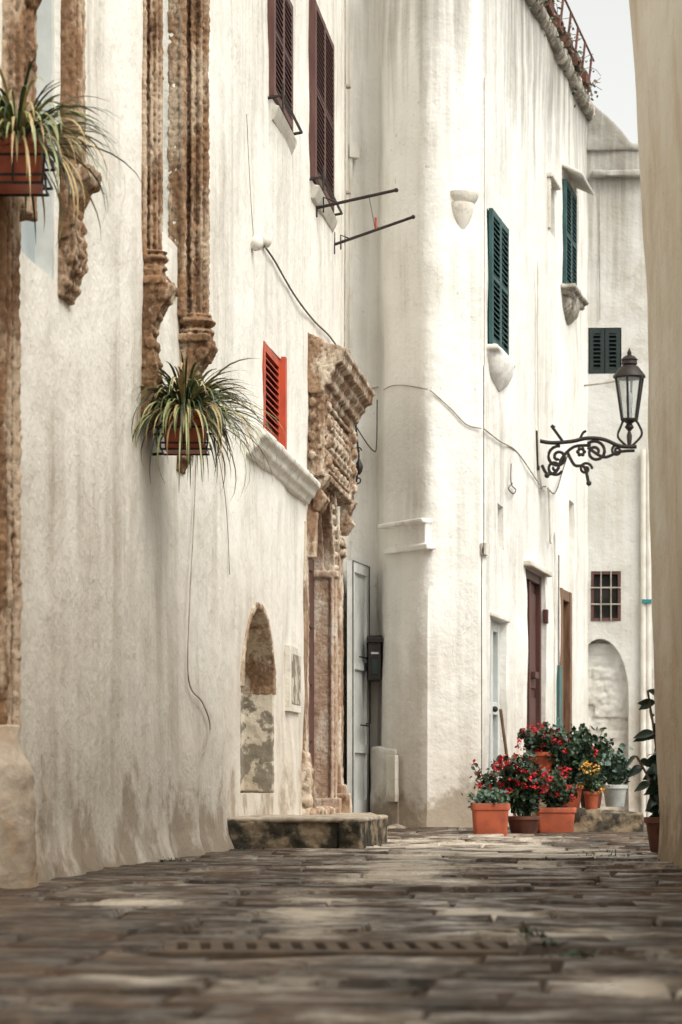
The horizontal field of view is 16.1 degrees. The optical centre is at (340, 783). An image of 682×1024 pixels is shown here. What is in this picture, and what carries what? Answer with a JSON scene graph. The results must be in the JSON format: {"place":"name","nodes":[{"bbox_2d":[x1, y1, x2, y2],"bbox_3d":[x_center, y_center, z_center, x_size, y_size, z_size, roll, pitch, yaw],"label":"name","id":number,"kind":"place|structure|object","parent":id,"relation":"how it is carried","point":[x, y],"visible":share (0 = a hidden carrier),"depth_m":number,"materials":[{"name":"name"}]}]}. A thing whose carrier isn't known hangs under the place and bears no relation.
{"place":"outdoors","nodes":[
{"label":"outdoors","id":0,"kind":"place"},
{"bbox_2d":[162,3,162,231],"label":"ornate window panes","id":1,"kind":"object","parent":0,"point":[162,144],"depth_m":14.29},
{"bbox_2d":[0,823,681,1023],"bbox_3d":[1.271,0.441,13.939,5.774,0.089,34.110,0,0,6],"label":"cobbled street","id":2,"kind":"structure","parent":0,"point":[74,949],"depth_m":7.02,"materials":[{"name":"stone"}]},
{"bbox_2d":[0,724,38,888],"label":"corner column base","id":3,"kind":"object","parent":2,"relation":"on","point":[19,867],"visible":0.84,"depth_m":10.11,"materials":[{"name":"paint"}]},
{"bbox_2d":[0,197,22,730],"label":"corner column shafts","id":4,"kind":"object","parent":3,"relation":"on","point":[11,582],"visible":0.89,"depth_m":10.23,"materials":[{"name":"stone"}]},
{"bbox_2d":[0,0,350,880],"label":"wall","id":5,"kind":"structure","parent":2,"relation":"on","point":[114,732],"depth_m":13.75,"materials":[{"name":"paint"}]},
{"bbox_2d":[1,0,41,221],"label":"side window pilaster","id":6,"kind":"object","parent":5,"relation":"attached to","point":[19,40],"visible":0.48,"depth_m":10.36,"materials":[{"name":"stone"}]},
{"bbox_2d":[21,0,54,281],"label":"side window panes","id":7,"kind":"object","parent":5,"relation":"attached to","point":[39,251],"visible":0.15,"depth_m":11.30,"materials":[{"name":"white glass"}]},
{"bbox_2d":[0,57,146,246],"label":"hanging spider plant","id":8,"kind":"object","parent":5,"relation":"attached to","point":[26,151],"visible":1,"depth_m":9.80,"materials":[{"name":"green plant"}]},
{"bbox_2d":[57,0,101,304],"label":"side window pilaster","id":9,"kind":"object","parent":5,"relation":"attached to","point":[73,268],"visible":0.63,"depth_m":11.38,"materials":[{"name":"stone"}]},
{"bbox_2d":[141,0,179,428],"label":"ornate window column","id":10,"kind":"structure","parent":5,"relation":"attached to","point":[160,291],"depth_m":13.29,"materials":[{"name":"brown stone"}]},
{"bbox_2d":[167,0,217,473],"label":"ornate window column","id":11,"kind":"structure","parent":5,"relation":"attached to","point":[188,156],"depth_m":14.33,"materials":[{"name":"brown stone"}]},
{"bbox_2d":[131,352,283,501],"bbox_3d":[-0.882,-1.988,13.522,1.158,0.830,1.186,0,0,0],"label":"hanging spider plant","id":12,"kind":"object","parent":5,"relation":"attached to","point":[189,417],"visible":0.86,"depth_m":13.37,"materials":[{"name":"green plant"}]},
{"bbox_2d":[240,693,273,791],"bbox_3d":[-0.858,-0.555,17.547,0.308,1.242,1.536,0,0,16],"label":"niche infill","id":13,"kind":"object","parent":5,"relation":"attached to","point":[256,742],"visible":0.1,"depth_m":18.22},
{"bbox_2d":[240,602,275,694],"bbox_3d":[-0.735,-0.988,17.502,0.326,0.652,1.566,0,0,7],"label":"niche arch stone","id":14,"kind":"object","parent":5,"relation":"attached to","point":[258,673],"visible":0.41,"depth_m":18.11,"materials":[{"name":"brown stone"}]},
{"bbox_2d":[187,0,350,760],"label":"cables and conduit","id":15,"kind":"object","parent":5,"relation":"attached to","point":[258,242],"visible":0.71,"depth_m":18.84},
{"bbox_2d":[262,341,286,449],"bbox_3d":[-0.520,-2.910,18.150,0.108,0.720,0.868,0,0,7],"label":"red shutter","id":16,"kind":"object","parent":5,"relation":"attached to","point":[274,371],"visible":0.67,"depth_m":18.43,"materials":[{"name":"orange paint"}]},
{"bbox_2d":[267,0,292,131],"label":"shutter","id":17,"kind":"object","parent":5,"relation":"attached to","point":[280,27],"visible":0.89,"depth_m":18.38,"materials":[{"name":"brown paint"}]},
{"bbox_2d":[246,422,320,504],"bbox_3d":[-0.437,-2.432,18.470,0.197,0.264,3.084,0,0,7],"label":"ledge moulding","id":18,"kind":"object","parent":5,"relation":"attached to","point":[296,478],"visible":0.88,"depth_m":18.15,"materials":[{"name":"paint"}]},
{"bbox_2d":[271,104,296,154],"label":"shutter sill","id":19,"kind":"structure","parent":5,"relation":"attached to","point":[281,123],"depth_m":18.43,"materials":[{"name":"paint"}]},
{"bbox_2d":[268,83,302,134],"bbox_3d":[-0.429,-5.117,18.456,0.144,0.254,1.057,0,0,7],"label":"shutter iron bar","id":20,"kind":"object","parent":5,"relation":"attached to","point":[284,99],"visible":0.92,"depth_m":18.16,"materials":[{"name":"black metal"}]},
{"bbox_2d":[284,645,300,712],"bbox_3d":[-0.381,-0.827,19.219,0.056,0.517,0.639,0,0,7],"label":"wall plaque","id":21,"kind":"object","parent":5,"relation":"attached to","point":[292,672],"depth_m":18.98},
{"bbox_2d":[308,559,313,766],"bbox_3d":[-0.335,-1.145,20.877,0.055,2.810,1.430,0,0,7],"label":"portal door","id":22,"kind":"structure","parent":5,"relation":"attached to","point":[311,658],"depth_m":21.33,"materials":[{"name":"brown wood"}]},
{"bbox_2d":[308,0,333,212],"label":"tall shutter","id":23,"kind":"object","parent":5,"relation":"attached to","point":[321,93],"visible":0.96,"depth_m":20.74,"materials":[{"name":"brown paint"}]},
{"bbox_2d":[307,490,340,571],"bbox_3d":[-0.172,-2.290,20.872,0.154,0.847,1.704,0,0,7],"label":"portal arch moulding","id":24,"kind":"object","parent":5,"relation":"attached to","point":[330,529],"visible":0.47,"depth_m":21.41,"materials":[{"name":"brown stone"}]},
{"bbox_2d":[311,184,337,232],"bbox_3d":[-0.162,-5.014,21.078,0.112,0.128,1.305,0,0,7],"label":"window sill","id":25,"kind":"structure","parent":5,"relation":"attached to","point":[317,196],"depth_m":20.90,"materials":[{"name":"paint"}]},
{"bbox_2d":[303,521,346,793],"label":"portal pilasters","id":26,"kind":"object","parent":5,"relation":"attached to","point":[341,787],"visible":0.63,"depth_m":21.65,"materials":[{"name":"beige stone"}]},
{"bbox_2d":[310,166,342,215],"bbox_3d":[-0.130,-5.107,20.969,0.144,0.254,1.339,0,0,7],"label":"metal bracket","id":27,"kind":"object","parent":5,"relation":"attached to","point":[323,179],"visible":0.87,"depth_m":20.56,"materials":[{"name":"black metal"}]},
{"bbox_2d":[301,750,352,814],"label":"portal base stones","id":28,"kind":"object","parent":5,"relation":"attached to","point":[308,771],"visible":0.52,"depth_m":19.89,"materials":[{"name":"beige stone"}]},
{"bbox_2d":[314,514,341,812],"bbox_3d":[-0.292,-1.168,20.931,0.434,2.881,1.580,0,0,7],"label":"portal jamb","id":29,"kind":"object","parent":5,"relation":"attached to","point":[325,684],"visible":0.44,"depth_m":21.57,"materials":[{"name":"beige stone"}]},
{"bbox_2d":[307,332,374,535],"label":"portal entablature","id":30,"kind":"structure","parent":5,"relation":"attached to","point":[341,393],"depth_m":20.44,"materials":[{"name":"brown stone"}]},
{"bbox_2d":[347,560,370,812],"bbox_3d":[0.190,-0.893,22.783,0.111,2.367,0.703,0,0,13],"label":"open door leaf","id":31,"kind":"object","parent":5,"relation":"attached to","point":[358,691],"visible":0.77,"depth_m":22.77,"materials":[{"name":"grey paint"}]},
{"bbox_2d":[316,188,414,253],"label":"iron clothes rods","id":32,"kind":"object","parent":5,"relation":"attached to","point":[323,206],"visible":0.93,"depth_m":21.12,"materials":[{"name":"black metal"}]},
{"bbox_2d":[227,812,387,849],"bbox_3d":[-0.233,0.357,18.992,1.164,0.278,6.025,0,0,0],"label":"stone step","id":33,"kind":"object","parent":2,"relation":"on","point":[336,830],"visible":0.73,"depth_m":16.05,"materials":[{"name":"grey stone"}]},
{"bbox_2d":[148,940,517,959],"bbox_3d":[-0.020,0.487,6.350,0.940,0.126,0.460,0,0,0],"label":"drain grate","id":34,"kind":"object","parent":2,"relation":"on","point":[240,949],"visible":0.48,"depth_m":6.27,"materials":[{"name":"metal"}]},
{"bbox_2d":[388,824,405,828],"bbox_3d":[0.685,0.465,22.422,0.588,0.182,0.182,0,0,4],"label":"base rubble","id":35,"kind":"object","parent":2,"relation":"on","point":[395,826],"visible":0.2,"depth_m":22.40,"materials":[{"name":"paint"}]},
{"bbox_2d":[160,827,659,957],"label":"weeds","id":36,"kind":"object","parent":2,"relation":"on","point":[548,943],"visible":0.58,"depth_m":6.65,"materials":[{"name":"green plant"}]},
{"bbox_2d":[350,0,588,827],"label":"wall","id":37,"kind":"structure","parent":2,"relation":"on","point":[422,69],"depth_m":22.77,"materials":[{"name":"white paint"}]},
{"bbox_2d":[367,635,382,680],"bbox_3d":[0.321,-1.201,23.015,0.150,0.437,0.370,0,0,0],"label":"mailbox","id":38,"kind":"object","parent":37,"relation":"attached to","point":[374,642],"visible":1,"depth_m":22.85,"materials":[{"name":"metal"}]},
{"bbox_2d":[370,746,398,825],"bbox_3d":[0.425,0.089,22.961,0.282,0.897,0.862,0,0,-31],"label":"meter cupboard","id":39,"kind":"object","parent":37,"relation":"attached to","point":[379,805],"visible":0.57,"depth_m":22.81,"materials":[{"name":"white paint"}]},
{"bbox_2d":[386,755,397,801],"bbox_3d":[0.479,-0.047,22.593,0.040,0.434,0.180,0,0,-27],"label":"meter cupboard door","id":40,"kind":"structure","parent":39,"relation":"attached to","point":[391,778],"depth_m":22.55,"materials":[{"name":"grey metal"}]},
{"bbox_2d":[378,518,435,554],"bbox_3d":[0.614,-2.305,22.539,0.136,0.293,0.746,0,0,-35],"label":"stepped ledge","id":41,"kind":"object","parent":37,"relation":"attached to","point":[410,535],"visible":1,"depth_m":22.45,"materials":[{"name":"white paint"}]},
{"bbox_2d":[348,38,567,770],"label":"facade cables","id":42,"kind":"object","parent":37,"relation":"attached to","point":[353,151],"visible":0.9,"depth_m":23.13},
{"bbox_2d":[450,190,478,228],"bbox_3d":[1.157,-5.308,22.412,0.300,0.370,0.105,0,0,-21],"label":"rounded corbel","id":43,"kind":"object","parent":37,"relation":"attached to","point":[462,203],"visible":1,"depth_m":22.39,"materials":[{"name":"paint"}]},
{"bbox_2d":[486,344,515,391],"bbox_3d":[1.560,-3.965,23.297,0.151,0.356,1.232,0,0,13],"label":"window sill bracket","id":44,"kind":"object","parent":37,"relation":"attached to","point":[502,364],"depth_m":23.03,"materials":[{"name":"white paint"}]},
{"bbox_2d":[488,620,515,815],"bbox_3d":[1.483,-0.598,23.288,0.336,1.955,0.873,0,0,14],"label":"white glazed door","id":45,"kind":"structure","parent":37,"relation":"attached to","point":[496,715],"depth_m":23.62,"materials":[{"name":"grey paint"}]},
{"bbox_2d":[487,178,576,355],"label":"teal shutters","id":46,"kind":"object","parent":37,"relation":"attached to","point":[498,289],"visible":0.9,"depth_m":23.43,"materials":[{"name":"paint"}]},
{"bbox_2d":[525,569,547,762],"bbox_3d":[2.010,-0.927,25.551,0.170,2.614,1.317,0,0,14],"label":"dark red door","id":47,"kind":"structure","parent":37,"relation":"attached to","point":[533,580],"depth_m":25.93,"materials":[{"name":"paint"}]},
{"bbox_2d":[490,163,593,622],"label":"lintels","id":48,"kind":"object","parent":37,"relation":"attached to","point":[578,179],"visible":1,"depth_m":26.37,"materials":[{"name":"paint"}]},
{"bbox_2d":[525,0,594,119],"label":"parapet coping","id":49,"kind":"object","parent":37,"relation":"on","point":[560,52],"visible":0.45,"depth_m":26.98,"materials":[{"name":"grey stone"}]},
{"bbox_2d":[529,0,601,107],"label":"roof railing with plants","id":50,"kind":"object","parent":49,"relation":"on","point":[565,37],"visible":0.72,"depth_m":27.32,"materials":[{"name":"brown plant"}]},
{"bbox_2d":[556,588,571,765],"bbox_3d":[2.468,-0.911,27.433,0.179,2.581,1.004,0,0,13],"label":"wooden door","id":51,"kind":"structure","parent":37,"relation":"attached to","point":[566,666],"depth_m":27.77,"materials":[{"name":"brown wood"}]},
{"bbox_2d":[561,283,588,324],"bbox_3d":[2.678,-5.466,27.792,0.213,0.378,1.123,0,0,14],"label":"stone sill console","id":52,"kind":"object","parent":37,"relation":"attached to","point":[575,302],"visible":1,"depth_m":27.56,"materials":[{"name":"grey stone"}]},
{"bbox_2d":[536,348,645,485],"bbox_3d":[2.622,-3.883,25.600,1.216,1.461,0.350,0,0,0],"label":"street lamp","id":53,"kind":"object","parent":37,"relation":"attached to","point":[628,370],"visible":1,"depth_m":25.59,"materials":[{"name":"metal"}]},
{"bbox_2d":[461,784,517,835],"bbox_3d":[1.219,0.214,19.823,0.469,0.432,0.381,0,0,0],"label":"potted succulent","id":54,"kind":"object","parent":2,"relation":"on","point":[489,809],"visible":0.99,"depth_m":19.69,"materials":[{"name":"orange ceramic"}]},
{"bbox_2d":[470,757,510,793],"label":"potted geranium","id":55,"kind":"object","parent":2,"relation":"on","point":[488,782],"visible":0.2,"depth_m":20.47,"materials":[{"name":"plant"}]},
{"bbox_2d":[493,746,553,833],"bbox_3d":[1.530,0.057,20.109,0.487,0.746,0.455,0,0,16],"label":"potted geranium","id":56,"kind":"object","parent":2,"relation":"on","point":[519,775],"visible":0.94,"depth_m":20.02,"materials":[{"name":"plant"}]},
{"bbox_2d":[531,774,561,815],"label":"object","id":57,"kind":"object","parent":2,"relation":"on","point":[542,804],"visible":0.06,"depth_m":22.15,"materials":[{"name":"stone"}]},
{"bbox_2d":[515,718,568,771],"bbox_3d":[1.863,-0.349,22.288,0.504,0.518,0.417,0,0,0],"label":"potted geranium","id":58,"kind":"object","parent":57,"relation":"on","point":[539,743],"visible":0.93,"depth_m":22.22,"materials":[{"name":"plant"}]},
{"bbox_2d":[534,764,578,832],"bbox_3d":[1.866,0.128,21.297,0.451,0.604,0.422,0,0,0],"label":"potted geranium","id":59,"kind":"object","parent":2,"relation":"on","point":[556,815],"visible":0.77,"depth_m":21.19,"materials":[{"name":"plant"}]},
{"bbox_2d":[573,808,643,831],"bbox_3d":[2.350,0.356,22.102,0.681,0.273,1.622,0,0,0],"label":"stone kerb ledge","id":60,"kind":"object","parent":2,"relation":"on","point":[592,820],"visible":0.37,"depth_m":21.35,"materials":[{"name":"beige stone"}]},
{"bbox_2d":[543,725,599,808],"bbox_3d":[2.121,-0.158,22.226,0.557,0.776,0.443,0,0,0],"label":"potted shrub","id":61,"kind":"object","parent":60,"relation":"on","point":[571,755],"visible":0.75,"depth_m":22.14,"materials":[{"name":"green plant"}]},
{"bbox_2d":[561,723,614,807],"bbox_3d":[2.317,-0.178,22.595,0.555,0.816,0.444,0,0,0],"label":"potted shrub","id":62,"kind":"object","parent":60,"relation":"on","point":[602,747],"visible":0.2,"depth_m":22.54,"materials":[{"name":"green plant"}]},
{"bbox_2d":[569,757,609,809],"bbox_3d":[2.222,-0.002,21.512,0.276,0.463,0.319,0,0,-38],"label":"potted marigold","id":63,"kind":"object","parent":60,"relation":"on","point":[590,784],"visible":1,"depth_m":21.46,"materials":[{"name":"ceramic"}]},
{"bbox_2d":[592,743,634,806],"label":"potted ivy","id":64,"kind":"object","parent":60,"relation":"on","point":[614,770],"visible":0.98,"depth_m":21.94,"materials":[{"name":"plant"}]},
{"bbox_2d":[587,150,654,813],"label":"wall","id":65,"kind":"structure","parent":2,"relation":"on","point":[614,516],"depth_m":29.37,"materials":[{"name":"grey paint"}]},
{"bbox_2d":[589,328,620,373],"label":"dark shutters","id":66,"kind":"object","parent":65,"relation":"attached to","point":[604,351],"visible":0.97,"depth_m":29.39,"materials":[{"name":"green paint"}]},
{"bbox_2d":[591,571,620,620],"bbox_3d":[3.222,-2.280,29.440,0.364,0.604,0.178,0,0,2],"label":"barred window","id":67,"kind":"structure","parent":65,"relation":"attached to","point":[605,595],"depth_m":29.50,"materials":[{"name":"brown glass"}]},
{"bbox_2d":[588,643,627,810],"bbox_3d":[3.164,-0.642,29.558,0.792,2.182,0.164,0,0,2],"label":"rough masonry","id":68,"kind":"object","parent":65,"relation":"in","point":[607,696],"visible":0.48,"depth_m":29.50,"materials":[{"name":"grey paint"}]},
{"bbox_2d":[586,106,639,177],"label":"cornice and gable","id":69,"kind":"structure","parent":65,"relation":"on","point":[605,132],"depth_m":29.36,"materials":[{"name":"grey paint"}]},
{"bbox_2d":[584,183,651,816],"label":"drain pipes","id":70,"kind":"object","parent":65,"relation":"attached to","point":[646,644],"visible":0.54,"depth_m":29.27,"materials":[{"name":"white metal"}]},
{"bbox_2d":[625,689,659,851],"bbox_3d":[1.989,-0.085,15.194,0.376,1.030,0.392,0,0,0],"label":"rubber plant","id":71,"kind":"object","parent":2,"relation":"on","point":[652,821],"visible":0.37,"depth_m":15.15,"materials":[{"name":"green plant"}]},
{"bbox_2d":[629,0,681,867],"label":"wall","id":72,"kind":"structure","parent":2,"relation":"on","point":[656,27],"depth_m":12.44,"materials":[{"name":"beige paint"}]},
{"bbox_2d":[355,400,377,483],"bbox_3d":[0.241,-3.170,22.500,0.140,0.893,0.548,0,0,29],"label":"iron wall sconce","id":73,"kind":"object","parent":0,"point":[359,466],"visible":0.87,"depth_m":22.29,"materials":[{"name":"black metal"}]},
{"bbox_2d":[554,0,637,143],"label":"sky","id":74,"kind":"structure","parent":0,"point":[605,25],"materials":[{"name":"white"}]}
]}

